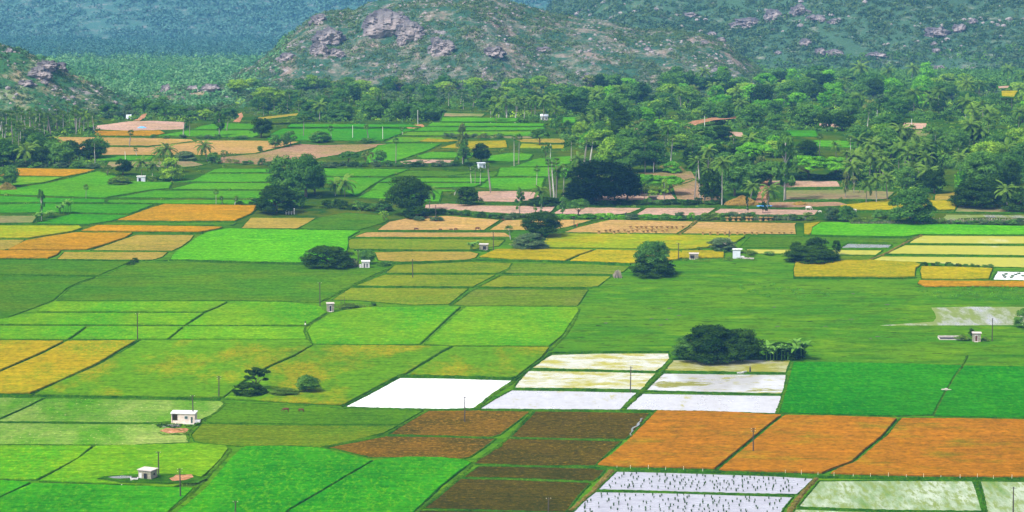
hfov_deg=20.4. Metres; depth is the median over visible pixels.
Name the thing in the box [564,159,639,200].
broadleaf tree
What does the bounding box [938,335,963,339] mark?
open well
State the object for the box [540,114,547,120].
village house
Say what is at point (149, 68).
valley forest
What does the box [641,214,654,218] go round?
bush
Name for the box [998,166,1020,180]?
broadleaf tree
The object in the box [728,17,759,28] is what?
rock outcrop
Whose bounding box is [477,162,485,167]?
white shed
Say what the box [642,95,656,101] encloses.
broadleaf tree
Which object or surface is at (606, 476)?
bank path
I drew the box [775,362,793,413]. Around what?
bank path
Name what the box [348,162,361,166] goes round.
bush
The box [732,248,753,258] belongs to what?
pump house
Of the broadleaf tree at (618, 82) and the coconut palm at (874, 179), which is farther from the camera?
the broadleaf tree at (618, 82)
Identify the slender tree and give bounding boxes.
[37,189,44,220]
[212,111,225,133]
[455,123,467,163]
[514,187,524,212]
[539,195,542,211]
[556,197,566,213]
[658,179,668,199]
[771,134,797,199]
[840,171,849,197]
[850,175,857,192]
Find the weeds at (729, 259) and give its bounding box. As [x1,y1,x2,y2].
[671,254,755,261]
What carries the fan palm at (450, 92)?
on the ground at (632, 309)
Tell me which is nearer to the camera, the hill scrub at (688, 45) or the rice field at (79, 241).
the rice field at (79, 241)
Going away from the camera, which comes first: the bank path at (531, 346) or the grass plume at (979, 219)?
the bank path at (531, 346)
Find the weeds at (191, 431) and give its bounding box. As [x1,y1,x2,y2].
[158,430,192,435]
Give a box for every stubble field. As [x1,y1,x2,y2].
[0,216,35,222]
[0,240,22,249]
[57,137,194,145]
[58,252,166,259]
[94,235,192,250]
[95,121,183,130]
[102,140,295,154]
[107,161,202,166]
[217,144,382,163]
[242,218,313,227]
[258,113,297,118]
[333,288,466,304]
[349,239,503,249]
[356,232,509,236]
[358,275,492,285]
[375,251,477,261]
[378,216,497,229]
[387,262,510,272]
[401,159,453,163]
[425,204,554,213]
[444,113,483,115]
[454,289,586,305]
[478,191,537,201]
[479,136,531,137]
[481,276,609,286]
[490,220,589,229]
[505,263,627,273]
[518,139,564,142]
[555,207,639,214]
[566,220,691,232]
[594,193,674,200]
[636,171,694,183]
[638,208,713,214]
[672,179,720,200]
[684,222,795,233]
[715,209,816,214]
[732,132,742,135]
[769,202,846,207]
[772,181,839,186]
[786,190,892,198]
[903,123,926,128]
[915,130,928,135]
[935,192,954,199]
[956,204,1023,211]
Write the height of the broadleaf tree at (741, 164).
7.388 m
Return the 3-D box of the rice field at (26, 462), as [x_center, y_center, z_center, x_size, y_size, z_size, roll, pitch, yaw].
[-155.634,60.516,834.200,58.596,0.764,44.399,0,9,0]
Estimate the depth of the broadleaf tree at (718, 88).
2077.38 m
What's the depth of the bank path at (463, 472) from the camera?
805.64 m
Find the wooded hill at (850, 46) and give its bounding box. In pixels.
[555,0,1023,70]
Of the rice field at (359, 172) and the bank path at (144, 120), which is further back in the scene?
the bank path at (144, 120)
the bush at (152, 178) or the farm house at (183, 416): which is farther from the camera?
the bush at (152, 178)
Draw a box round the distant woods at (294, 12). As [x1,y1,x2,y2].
[0,0,551,38]
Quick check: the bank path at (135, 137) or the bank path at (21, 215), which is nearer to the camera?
the bank path at (21, 215)
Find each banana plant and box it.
[32,211,44,221]
[44,210,54,216]
[58,199,72,213]
[465,241,476,249]
[761,340,781,360]
[779,343,795,360]
[786,338,815,359]
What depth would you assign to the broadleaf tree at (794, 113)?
1763.75 m
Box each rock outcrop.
[18,80,33,85]
[27,65,52,80]
[36,60,60,71]
[58,62,67,71]
[160,84,170,91]
[187,85,197,90]
[199,84,220,91]
[275,52,295,62]
[308,14,326,25]
[309,42,330,56]
[311,26,346,45]
[329,48,345,57]
[361,8,411,37]
[395,21,424,41]
[397,36,407,45]
[427,37,454,56]
[483,46,506,58]
[536,46,551,52]
[682,12,697,17]
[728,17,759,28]
[763,9,781,21]
[789,3,811,16]
[798,38,811,45]
[806,14,825,21]
[815,47,825,55]
[825,49,843,55]
[827,18,840,23]
[865,51,886,58]
[924,26,950,36]
[932,65,944,68]
[952,24,965,32]
[967,18,977,23]
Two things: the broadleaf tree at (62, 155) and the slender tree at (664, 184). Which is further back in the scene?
the broadleaf tree at (62, 155)
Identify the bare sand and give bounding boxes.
[160,428,187,432]
[170,474,192,480]
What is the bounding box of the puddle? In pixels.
[110,476,130,477]
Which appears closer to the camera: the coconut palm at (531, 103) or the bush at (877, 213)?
the bush at (877, 213)
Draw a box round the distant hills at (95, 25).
[0,0,549,38]
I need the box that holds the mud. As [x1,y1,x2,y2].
[96,474,207,483]
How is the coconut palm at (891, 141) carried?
on the ground at (632, 309)
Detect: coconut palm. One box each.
[13,144,34,162]
[23,126,42,136]
[24,140,39,153]
[33,111,46,124]
[77,110,91,130]
[131,155,149,175]
[145,157,159,175]
[151,146,164,166]
[154,142,178,168]
[194,139,214,160]
[311,99,329,118]
[326,178,340,195]
[332,173,356,195]
[428,185,439,208]
[484,96,498,122]
[488,103,503,116]
[494,95,503,117]
[498,95,512,117]
[500,98,514,109]
[512,96,525,114]
[524,95,536,113]
[528,95,541,111]
[530,184,549,197]
[536,95,550,120]
[538,98,552,113]
[546,92,561,113]
[548,163,566,185]
[550,105,563,117]
[569,151,586,165]
[574,112,594,127]
[586,108,603,121]
[587,86,605,100]
[587,93,601,102]
[610,83,631,97]
[656,97,671,115]
[658,120,672,134]
[659,124,676,142]
[672,86,687,106]
[687,129,703,142]
[687,155,708,199]
[697,65,711,88]
[698,144,717,165]
[699,165,715,200]
[705,81,723,95]
[710,155,733,204]
[729,85,744,96]
[734,97,749,112]
[741,132,761,142]
[743,179,761,197]
[758,182,780,207]
[762,79,778,96]
[829,140,841,166]
[837,76,850,88]
[840,148,853,177]
[841,157,865,182]
[843,147,866,175]
[847,132,866,149]
[849,60,869,77]
[849,90,866,108]
[849,147,868,168]
[856,180,875,201]
[862,150,880,176]
[863,135,883,154]
[866,173,885,201]
[867,155,887,176]
[869,145,890,174]
[875,139,890,156]
[876,156,894,174]
[876,169,894,198]
[880,65,896,76]
[888,141,908,168]
[889,123,913,139]
[893,137,914,164]
[898,146,916,164]
[900,160,922,177]
[903,86,924,110]
[903,129,922,140]
[905,61,919,76]
[909,135,929,144]
[909,139,922,159]
[915,164,937,182]
[916,142,935,165]
[916,150,936,167]
[921,92,937,108]
[923,138,943,158]
[928,88,946,101]
[930,87,945,98]
[950,147,969,175]
[951,153,966,175]
[956,77,975,91]
[956,93,974,116]
[958,116,980,145]
[963,103,979,116]
[971,121,993,141]
[972,80,988,94]
[976,97,989,116]
[977,104,999,121]
[980,114,998,131]
[994,180,1018,210]
[1000,63,1016,76]
[1000,137,1016,151]
[1004,87,1020,108]
[1010,105,1023,126]
[1011,83,1023,91]
[1016,70,1023,82]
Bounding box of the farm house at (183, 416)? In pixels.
[170,410,200,423]
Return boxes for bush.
[9,162,22,166]
[16,161,29,166]
[31,161,41,166]
[58,162,69,166]
[69,161,81,167]
[73,118,89,123]
[84,163,100,167]
[87,109,102,114]
[98,103,120,112]
[101,112,115,117]
[107,176,133,184]
[112,111,125,115]
[121,110,133,116]
[122,104,132,110]
[127,98,138,107]
[146,102,167,111]
[147,176,156,181]
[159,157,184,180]
[171,105,191,112]
[172,107,183,114]
[174,151,195,159]
[183,111,200,117]
[186,106,196,110]
[206,152,221,162]
[211,105,221,111]
[220,108,238,118]
[231,382,268,396]
[234,92,247,98]
[245,94,254,101]
[248,199,256,204]
[254,184,298,212]
[257,158,265,164]
[267,387,300,395]
[280,177,306,206]
[296,111,314,121]
[298,102,319,115]
[298,245,356,267]
[308,106,331,115]
[308,131,333,141]
[320,200,332,207]
[321,162,336,167]
[323,104,338,116]
[327,110,352,120]
[332,198,340,206]
[336,161,349,165]
[337,103,355,112]
[337,199,349,208]
[338,302,359,308]
[339,107,354,116]
[347,204,356,209]
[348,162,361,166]
[352,200,367,208]
[357,138,374,142]
[357,161,368,166]
[358,203,370,209]
[366,203,380,210]
[376,201,391,209]
[376,260,392,265]
[377,203,393,210]
[380,160,393,165]
[381,108,397,119]
[390,103,405,115]
[395,108,412,119]
[402,161,412,166]
[403,205,431,217]
[404,104,416,115]
[413,216,426,220]
[415,160,427,165]
[424,112,440,120]
[428,107,446,116]
[431,216,444,220]
[434,160,446,166]
[436,208,447,214]
[446,209,458,214]
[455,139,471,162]
[455,186,483,205]
[462,209,470,215]
[463,162,472,165]
[477,211,486,216]
[480,133,489,137]
[496,133,504,137]
[498,213,508,218]
[502,215,513,219]
[509,212,521,217]
[510,232,549,248]
[525,196,565,206]
[549,116,565,132]
[557,214,571,218]
[561,119,571,132]
[561,181,597,199]
[567,214,579,218]
[579,213,594,218]
[594,213,605,218]
[595,200,608,205]
[602,200,614,204]
[603,213,615,218]
[613,198,626,203]
[616,215,625,219]
[622,201,632,204]
[625,213,636,219]
[628,256,677,277]
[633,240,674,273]
[636,200,644,204]
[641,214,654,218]
[643,198,652,203]
[647,189,658,199]
[647,215,658,218]
[653,200,663,204]
[659,213,670,218]
[662,161,681,172]
[662,199,671,204]
[664,199,679,203]
[670,336,709,359]
[674,212,686,219]
[675,324,748,363]
[683,199,697,204]
[687,213,695,218]
[694,197,702,203]
[699,212,712,219]
[704,199,716,203]
[706,237,737,250]
[709,212,723,219]
[713,328,768,361]
[715,198,725,203]
[717,212,731,219]
[728,211,739,218]
[740,212,750,218]
[746,211,755,218]
[746,250,754,254]
[759,200,767,210]
[762,341,807,358]
[763,214,774,220]
[763,251,775,255]
[782,245,841,263]
[788,213,796,219]
[795,174,805,179]
[803,212,815,219]
[807,173,819,179]
[815,174,827,179]
[824,207,838,219]
[827,172,836,178]
[834,170,842,179]
[836,205,857,221]
[849,217,861,223]
[860,217,871,221]
[871,209,886,221]
[885,187,937,222]
[902,218,915,223]
[925,219,938,223]
[936,218,948,223]
[947,179,1002,208]
[952,220,963,223]
[954,334,970,339]
[965,220,981,224]
[979,219,987,223]
[988,220,1002,224]
[999,187,1023,210]
[1005,219,1018,223]
[1013,218,1023,224]
[1013,308,1023,327]
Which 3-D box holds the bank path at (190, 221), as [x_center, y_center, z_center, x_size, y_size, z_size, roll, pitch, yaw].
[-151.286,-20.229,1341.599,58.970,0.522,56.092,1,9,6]
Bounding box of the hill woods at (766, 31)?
[564,0,1023,70]
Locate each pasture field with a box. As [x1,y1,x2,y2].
[0,260,128,274]
[0,276,92,318]
[58,262,386,301]
[103,222,234,224]
[192,424,394,446]
[205,403,421,423]
[301,213,387,228]
[395,171,476,175]
[456,171,497,175]
[741,237,906,246]
[839,255,873,259]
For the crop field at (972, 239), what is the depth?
1261.25 m
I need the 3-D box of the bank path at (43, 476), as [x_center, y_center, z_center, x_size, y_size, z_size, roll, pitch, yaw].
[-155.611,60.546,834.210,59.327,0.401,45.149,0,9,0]
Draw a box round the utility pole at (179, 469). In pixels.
[177,468,181,495]
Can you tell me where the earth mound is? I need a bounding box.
[0,182,16,189]
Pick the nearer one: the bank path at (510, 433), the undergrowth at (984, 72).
the bank path at (510, 433)
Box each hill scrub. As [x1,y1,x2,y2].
[0,43,144,113]
[146,84,243,100]
[226,0,768,92]
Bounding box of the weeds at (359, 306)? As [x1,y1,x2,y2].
[334,304,383,309]
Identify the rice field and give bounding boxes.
[0,168,94,175]
[0,171,171,196]
[0,177,61,185]
[0,196,103,201]
[0,204,151,212]
[0,225,81,237]
[0,250,59,257]
[0,313,202,324]
[0,326,84,338]
[0,340,62,369]
[0,340,135,393]
[0,398,41,417]
[0,398,222,421]
[0,423,187,444]
[0,445,90,479]
[0,480,29,496]
[0,483,191,511]
[8,232,131,249]
[35,339,311,397]
[38,214,127,223]
[38,301,225,311]
[40,443,226,486]
[73,326,181,339]
[82,225,221,231]
[95,130,164,135]
[97,156,152,159]
[108,200,276,203]
[118,204,255,220]
[121,190,305,197]
[158,130,257,136]
[171,228,358,262]
[171,326,305,338]
[173,183,291,188]
[175,168,270,181]
[178,445,371,511]
[188,301,325,324]
[194,174,271,181]
[195,123,254,128]
[225,345,448,404]
[268,128,417,140]
[288,124,419,126]
[289,456,470,511]
[308,306,459,344]
[323,168,406,175]
[324,177,382,195]
[360,187,456,200]
[366,143,438,162]
[371,183,481,189]
[381,178,487,181]
[385,137,442,142]
[403,131,530,135]
[411,346,548,377]
[415,127,543,130]
[418,152,472,157]
[421,138,457,141]
[425,306,578,345]
[428,122,543,125]
[441,140,506,148]
[442,117,517,120]
[480,178,543,189]
[480,249,592,260]
[488,153,531,160]
[498,167,568,175]
[507,156,570,169]
[520,144,563,148]
[544,233,743,248]
[563,117,575,121]
[570,249,686,262]
[598,410,780,468]
[682,250,723,257]
[719,415,895,472]
[780,362,960,415]
[784,130,816,135]
[794,259,919,276]
[804,222,819,233]
[811,222,1023,235]
[814,140,857,147]
[831,418,1023,476]
[840,199,956,209]
[918,280,1023,286]
[920,266,991,278]
[935,365,1023,417]
[1002,91,1017,96]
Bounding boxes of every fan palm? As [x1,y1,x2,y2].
[2,124,9,137]
[3,109,8,123]
[7,110,15,135]
[7,119,14,143]
[13,106,20,112]
[14,125,21,144]
[16,121,23,138]
[17,112,24,129]
[30,113,36,129]
[34,120,43,127]
[35,110,43,129]
[44,113,51,134]
[52,106,60,128]
[52,115,61,128]
[59,110,67,128]
[64,101,71,112]
[71,109,79,133]
[88,113,95,130]
[90,141,96,162]
[127,129,133,146]
[259,101,267,115]
[266,92,273,98]
[283,96,291,109]
[284,90,293,97]
[294,99,302,111]
[300,115,306,135]
[340,95,348,102]
[346,96,352,103]
[374,93,380,99]
[378,86,386,92]
[404,93,412,100]
[445,90,452,105]
[458,90,465,101]
[460,96,467,108]
[471,91,478,106]
[485,163,490,192]
[491,90,498,98]
[504,225,512,239]
[513,105,519,117]
[516,134,521,163]
[521,103,528,116]
[534,165,539,184]
[545,159,550,196]
[549,161,554,196]
[552,157,559,197]
[568,138,575,160]
[583,136,590,161]
[590,138,595,159]
[640,136,648,172]
[640,183,648,198]
[660,133,669,141]
[669,134,676,160]
[688,140,696,146]
[694,158,701,197]
[730,135,737,143]
[847,135,853,160]
[866,109,872,126]
[907,123,916,131]
[932,130,938,139]
[953,144,963,152]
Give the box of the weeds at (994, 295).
[914,285,1023,301]
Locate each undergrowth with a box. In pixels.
[0,74,1023,199]
[2,101,297,119]
[171,59,1007,99]
[746,43,1023,91]
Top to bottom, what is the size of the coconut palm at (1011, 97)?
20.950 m
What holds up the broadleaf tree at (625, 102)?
on the ground at (632, 309)
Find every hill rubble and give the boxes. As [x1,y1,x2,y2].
[0,45,118,109]
[147,84,238,98]
[244,0,752,88]
[574,0,1023,50]
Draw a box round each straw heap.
[724,195,758,205]
[792,201,807,204]
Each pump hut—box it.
[136,176,145,181]
[137,466,158,478]
[326,302,334,311]
[359,260,369,267]
[479,243,488,249]
[689,252,698,259]
[972,332,981,341]
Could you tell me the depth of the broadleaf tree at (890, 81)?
2214.61 m
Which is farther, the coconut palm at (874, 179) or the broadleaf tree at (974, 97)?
the broadleaf tree at (974, 97)
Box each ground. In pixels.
[0,39,1023,511]
[756,181,769,202]
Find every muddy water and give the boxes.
[630,418,642,434]
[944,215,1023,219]
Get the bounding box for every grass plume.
[345,258,358,266]
[613,270,621,277]
[752,216,808,220]
[851,221,927,223]
[933,218,1013,220]
[944,220,1023,223]
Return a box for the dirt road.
[689,116,735,124]
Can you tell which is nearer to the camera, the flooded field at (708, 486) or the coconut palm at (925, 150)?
the flooded field at (708, 486)
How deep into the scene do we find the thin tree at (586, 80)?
2302.59 m
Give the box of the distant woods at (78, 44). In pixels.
[0,33,281,60]
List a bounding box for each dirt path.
[133,113,146,120]
[233,113,242,121]
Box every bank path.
[0,170,95,176]
[0,171,172,197]
[0,196,105,202]
[0,202,253,204]
[0,203,153,213]
[0,215,37,222]
[0,223,89,225]
[0,228,82,238]
[0,239,24,249]
[0,258,167,260]
[0,259,127,275]
[0,274,152,276]
[0,327,85,339]
[0,341,63,371]
[0,342,133,394]
[0,394,220,399]
[0,397,42,418]
[0,398,224,422]
[0,422,153,423]
[0,423,188,445]
[0,446,91,480]
[2,313,203,325]
[6,276,94,317]
[7,233,132,250]
[8,443,178,446]
[14,177,63,185]
[18,251,60,258]
[31,340,138,394]
[34,345,312,398]
[37,302,226,312]
[39,448,227,486]
[41,214,129,224]
[44,339,299,340]
[53,136,196,145]
[56,261,387,302]
[57,251,167,259]
[72,327,182,339]
[77,231,203,233]
[89,227,223,232]
[90,234,194,250]
[94,120,186,130]
[94,131,166,136]
[94,156,154,160]
[98,222,236,225]
[102,140,300,155]
[105,160,205,167]
[106,200,307,203]
[117,191,307,198]
[117,209,255,221]
[161,130,259,137]
[168,442,231,511]
[169,259,303,264]
[170,231,359,263]
[170,334,306,339]
[171,183,307,189]
[174,168,270,182]
[186,400,226,442]
[187,460,372,511]
[188,313,326,325]
[189,173,265,182]
[191,423,397,446]
[193,123,250,129]
[204,403,423,424]
[214,143,387,164]
[224,346,449,405]
[241,217,316,228]
[256,177,492,182]
[261,113,299,118]
[266,128,416,140]
[275,228,348,229]
[287,124,420,127]
[299,213,388,229]
[304,313,329,326]
[307,307,460,344]
[312,344,549,347]
[320,409,427,447]
[324,264,395,300]
[325,177,384,196]
[326,168,409,176]
[326,435,495,458]
[332,287,468,305]
[343,376,397,405]
[344,377,511,409]
[348,238,504,249]
[351,237,505,239]
[353,285,591,288]
[354,232,511,237]
[354,249,489,251]
[355,274,495,285]
[358,189,454,201]
[365,143,441,163]
[370,183,482,189]
[375,251,478,261]
[376,216,499,230]
[378,230,485,231]
[379,178,487,182]
[384,137,443,142]
[386,262,511,272]
[387,273,612,275]
[388,434,493,437]
[389,410,530,436]
[391,170,492,176]
[392,259,630,265]
[397,374,516,379]
[398,159,454,164]
[400,132,509,135]
[410,348,548,376]
[413,127,545,131]
[415,152,472,158]
[415,464,473,511]
[416,466,466,510]
[418,345,452,365]
[418,510,536,511]
[419,141,455,142]
[423,203,556,213]
[423,478,591,511]
[424,311,577,346]
[427,122,545,126]
[428,408,653,411]
[440,117,519,121]
[440,141,508,148]
[442,113,485,116]
[443,211,705,216]
[448,170,498,176]
[448,202,818,208]
[450,268,510,305]
[452,289,588,306]
[462,458,596,467]
[462,466,605,481]
[462,477,592,482]
[470,411,533,463]
[473,438,621,466]
[474,381,515,408]
[475,135,535,138]
[476,190,538,202]
[478,177,545,189]
[479,250,593,260]
[479,390,637,409]
[482,275,611,287]
[486,153,533,161]
[488,219,591,230]
[495,167,569,176]
[506,263,627,274]
[508,156,572,169]
[510,411,649,439]
[510,437,622,440]
[512,138,566,142]
[512,352,551,380]
[513,370,656,390]
[513,388,781,394]
[518,144,565,148]
[531,369,785,373]
[532,352,670,370]
[545,236,744,249]
[548,308,580,350]
[549,219,607,233]
[550,351,669,353]
[554,207,642,214]
[563,219,693,233]
[569,469,614,510]
[572,491,793,511]
[592,192,674,200]
[595,467,1023,480]
[596,416,780,469]
[597,471,812,494]
[597,490,794,496]
[619,358,674,410]
[625,393,782,413]
[629,412,654,436]
[636,207,716,215]
[643,171,697,184]
[645,373,786,393]
[664,359,791,372]
[671,178,721,200]
[676,221,697,234]
[682,221,796,234]
[710,208,818,215]
[716,415,783,470]
[739,236,907,247]
[740,419,896,474]
[745,249,883,255]
[766,201,846,208]
[768,180,839,187]
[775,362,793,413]
[779,365,960,416]
[782,414,1006,418]
[784,199,885,200]
[786,187,842,188]
[786,189,895,199]
[787,477,818,511]
[788,130,818,136]
[793,262,921,277]
[793,277,916,278]
[793,508,885,511]
[797,480,981,511]
[797,507,982,511]
[803,235,911,237]
[810,234,1011,236]
[813,140,858,147]
[829,473,1023,477]
[838,201,957,210]
[839,255,876,259]
[841,243,892,248]
[843,211,1023,213]
[856,418,900,460]
[868,235,922,259]
[872,256,1023,267]
[885,253,1023,256]
[886,245,1023,254]
[905,243,1023,244]
[908,235,1023,243]
[917,281,1023,287]
[920,268,992,279]
[933,355,967,414]
[934,367,1023,418]
[974,480,985,511]
[979,480,1023,511]
[991,271,1023,280]
[996,85,1010,88]
[1000,91,1018,97]
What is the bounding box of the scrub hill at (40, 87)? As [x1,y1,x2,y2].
[0,47,153,113]
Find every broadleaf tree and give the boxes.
[0,137,19,165]
[0,165,19,183]
[5,144,24,162]
[19,128,45,144]
[23,131,44,144]
[26,132,48,144]
[29,146,50,161]
[44,139,62,162]
[46,141,74,163]
[62,139,81,156]
[79,138,101,158]
[86,137,109,157]
[115,158,132,174]
[131,101,144,110]
[137,96,152,110]
[153,96,170,108]
[158,108,172,116]
[196,103,210,111]
[197,108,213,119]
[226,78,248,90]
[244,78,256,87]
[249,96,268,109]
[249,116,273,137]
[250,87,269,97]
[252,79,264,87]
[256,101,273,110]
[262,88,284,99]
[265,155,293,185]
[267,99,277,108]
[268,135,281,147]
[280,133,289,146]
[283,152,326,196]
[284,88,303,98]
[285,130,296,144]
[288,97,306,109]
[292,78,309,88]
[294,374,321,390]
[304,73,319,88]
[311,172,326,193]
[313,94,331,107]
[317,78,331,87]
[327,82,343,88]
[329,98,344,108]
[330,87,350,99]
[340,77,355,87]
[342,81,360,91]
[349,81,366,91]
[349,88,362,103]
[355,79,372,89]
[356,100,381,116]
[357,249,375,260]
[360,93,373,102]
[367,86,385,98]
[374,149,386,162]
[379,99,391,108]
[382,77,397,90]
[382,175,431,213]
[388,101,406,107]
[401,83,415,93]
[409,106,425,120]
[415,85,438,94]
[417,99,433,107]
[418,102,438,114]
[419,95,438,104]
[422,88,437,97]
[434,81,455,91]
[435,73,452,83]
[447,78,462,86]
[462,83,472,94]
[464,77,486,86]
[467,85,483,94]
[472,142,491,161]
[473,98,490,109]
[478,94,493,99]
[479,88,498,98]
[496,87,514,97]
[500,79,515,86]
[505,78,526,88]
[505,83,520,92]
[507,89,519,97]
[516,88,536,99]
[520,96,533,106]
[520,211,563,236]
[528,75,548,87]
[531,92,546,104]
[543,84,560,98]
[551,90,562,102]
[555,83,566,91]
[559,94,581,108]
[563,85,578,94]
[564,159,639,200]
[566,100,587,110]
[571,120,588,138]
[574,87,592,102]
[578,106,590,118]
[578,131,589,146]
[581,129,615,148]
[586,98,614,119]
[588,85,606,101]
[591,120,610,130]
[592,74,607,86]
[594,137,629,162]
[599,73,620,85]
[601,85,616,96]
[603,93,629,105]
[607,78,623,85]
[607,103,626,117]
[607,119,632,134]
[608,136,648,169]
[609,110,631,121]
[609,170,642,200]
[614,129,640,138]
[619,82,642,103]
[619,98,634,114]
[620,78,638,83]
[627,104,642,120]
[633,106,655,119]
[634,120,662,136]
[636,82,649,99]
[638,84,652,95]
[638,101,650,106]
[641,141,669,170]
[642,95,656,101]
[647,99,667,109]
[648,100,669,118]
[654,92,676,103]
[655,83,677,96]
[657,71,688,84]
[661,74,678,87]
[668,65,686,78]
[668,134,689,148]
[675,83,687,89]
[676,122,693,134]
[677,85,701,103]
[678,154,704,165]
[682,147,695,157]
[684,75,697,85]
[685,70,698,77]
[686,125,713,136]
[687,133,714,145]
[688,101,701,111]
[688,140,707,154]
[690,76,707,89]
[690,106,711,117]
[696,101,720,117]
[697,168,725,200]
[700,77,723,89]
[705,145,727,158]
[707,85,725,96]
[708,111,720,123]
[709,94,732,102]
[709,129,717,138]
[711,70,732,87]
[711,125,734,137]
[713,100,734,123]
[713,151,734,165]
[716,66,727,76]
[719,165,750,195]
[723,82,736,94]
[725,88,740,99]
[726,144,736,156]
[727,76,750,82]
[728,152,752,166]
[729,94,744,107]
[732,162,751,167]
[734,142,743,153]
[736,83,745,92]
[739,84,763,101]
[739,103,769,124]
[742,128,756,142]
[742,164,758,182]
[746,165,773,184]
[748,84,765,99]
[748,151,762,164]
[751,99,771,110]
[752,72,778,84]
[757,128,772,140]
[761,84,773,99]
[761,140,778,156]
[762,130,790,141]
[762,135,779,144]
[764,115,784,128]
[766,131,786,143]
[767,101,783,114]
[771,71,787,82]
[772,82,799,102]
[773,98,789,106]
[776,79,798,89]
[784,81,803,92]
[785,68,799,79]
[787,92,809,104]
[789,76,816,82]
[790,105,808,121]
[790,241,800,251]
[792,103,819,123]
[796,140,818,154]
[797,76,813,92]
[804,65,830,78]
[805,73,815,80]
[805,84,826,100]
[805,237,828,247]
[809,105,822,113]
[816,74,836,84]
[816,90,831,107]
[818,110,833,127]
[820,69,837,78]
[823,82,844,93]
[831,79,846,90]
[831,111,856,130]
[832,92,861,105]
[832,240,841,252]
[837,69,859,80]
[840,99,860,116]
[845,124,873,144]
[852,83,874,95]
[856,72,879,84]
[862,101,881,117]
[863,78,885,96]
[865,74,887,82]
[871,113,899,125]
[871,123,891,133]
[871,132,892,151]
[874,113,909,125]
[876,97,888,105]
[878,127,898,153]
[880,97,909,114]
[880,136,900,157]
[883,77,902,92]
[884,83,901,97]
[887,87,910,93]
[889,91,918,104]
[895,166,916,186]
[896,82,910,89]
[910,82,921,90]
[911,76,934,87]
[914,145,937,163]
[916,94,929,106]
[917,89,931,95]
[918,61,934,75]
[918,68,936,77]
[921,124,944,142]
[921,167,947,192]
[928,77,941,87]
[929,81,954,96]
[931,99,945,112]
[932,85,947,100]
[939,73,957,82]
[939,128,971,152]
[947,82,959,99]
[951,99,964,111]
[953,91,979,105]
[954,77,977,90]
[954,169,967,188]
[955,84,973,94]
[955,150,1007,181]
[956,73,974,79]
[963,96,978,110]
[963,101,986,119]
[963,123,985,144]
[971,140,1010,161]
[976,95,997,103]
[980,79,998,90]
[980,107,1000,117]
[982,99,996,108]
[983,134,1008,141]
[985,133,1011,147]
[988,92,999,100]
[989,175,1006,198]
[993,103,1010,117]
[996,152,1022,163]
[997,89,1010,103]
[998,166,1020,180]
[998,171,1011,185]
[1002,159,1021,174]
[1005,127,1023,144]
[1007,146,1023,165]
[1008,158,1023,175]
[1009,81,1023,90]
[1011,103,1023,122]
[1012,141,1023,161]
[1014,90,1023,103]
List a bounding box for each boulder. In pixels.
[41,79,48,84]
[718,37,725,42]
[932,48,940,52]
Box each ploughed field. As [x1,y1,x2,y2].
[330,436,492,457]
[391,410,528,436]
[420,511,499,511]
[425,479,588,511]
[465,466,602,480]
[476,439,620,464]
[512,411,648,438]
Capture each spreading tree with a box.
[338,151,358,161]
[530,128,549,144]
[565,198,589,215]
[639,174,662,193]
[651,175,684,193]
[654,119,679,134]
[735,142,773,155]
[753,161,790,184]
[789,155,833,178]
[815,156,858,178]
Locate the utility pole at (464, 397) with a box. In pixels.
[462,396,466,421]
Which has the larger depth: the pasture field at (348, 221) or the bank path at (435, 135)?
the bank path at (435, 135)
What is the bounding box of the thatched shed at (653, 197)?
[649,195,657,200]
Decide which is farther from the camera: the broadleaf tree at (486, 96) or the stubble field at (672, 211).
the broadleaf tree at (486, 96)
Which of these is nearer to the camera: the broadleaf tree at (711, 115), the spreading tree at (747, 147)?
the spreading tree at (747, 147)
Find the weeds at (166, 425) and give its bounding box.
[156,422,201,427]
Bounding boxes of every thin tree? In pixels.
[100,165,114,174]
[220,150,227,157]
[244,367,270,382]
[361,151,369,160]
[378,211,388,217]
[393,79,405,90]
[444,83,455,91]
[540,142,551,155]
[582,74,593,85]
[583,76,595,86]
[631,118,645,129]
[754,155,766,163]
[862,99,875,108]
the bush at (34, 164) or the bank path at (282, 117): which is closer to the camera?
the bush at (34, 164)
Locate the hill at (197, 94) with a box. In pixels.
[147,86,235,100]
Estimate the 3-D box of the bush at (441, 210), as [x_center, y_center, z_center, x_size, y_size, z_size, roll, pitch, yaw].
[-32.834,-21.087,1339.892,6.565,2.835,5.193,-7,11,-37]
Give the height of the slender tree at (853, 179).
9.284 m
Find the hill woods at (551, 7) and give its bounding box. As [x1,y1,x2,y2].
[545,0,586,15]
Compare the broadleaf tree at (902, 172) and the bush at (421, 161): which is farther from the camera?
the bush at (421, 161)
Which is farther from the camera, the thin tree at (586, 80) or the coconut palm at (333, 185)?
the thin tree at (586, 80)
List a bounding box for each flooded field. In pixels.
[348,378,509,408]
[482,390,635,409]
[516,371,654,388]
[533,353,668,370]
[575,492,791,511]
[600,472,811,493]
[627,394,780,412]
[648,374,784,392]
[666,360,789,371]
[747,249,880,254]
[795,510,849,511]
[800,481,980,510]
[842,244,890,247]
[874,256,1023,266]
[880,307,1023,325]
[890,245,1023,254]
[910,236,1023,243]
[981,481,1023,511]
[994,272,1023,279]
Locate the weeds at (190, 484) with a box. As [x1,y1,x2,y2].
[99,479,206,486]
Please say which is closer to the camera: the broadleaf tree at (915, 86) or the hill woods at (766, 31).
the broadleaf tree at (915, 86)
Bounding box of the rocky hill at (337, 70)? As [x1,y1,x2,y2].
[229,0,759,91]
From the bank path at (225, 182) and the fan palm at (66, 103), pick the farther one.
the fan palm at (66, 103)
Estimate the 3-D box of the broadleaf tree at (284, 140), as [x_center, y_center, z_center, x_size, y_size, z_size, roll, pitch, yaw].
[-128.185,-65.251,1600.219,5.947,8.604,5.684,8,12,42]

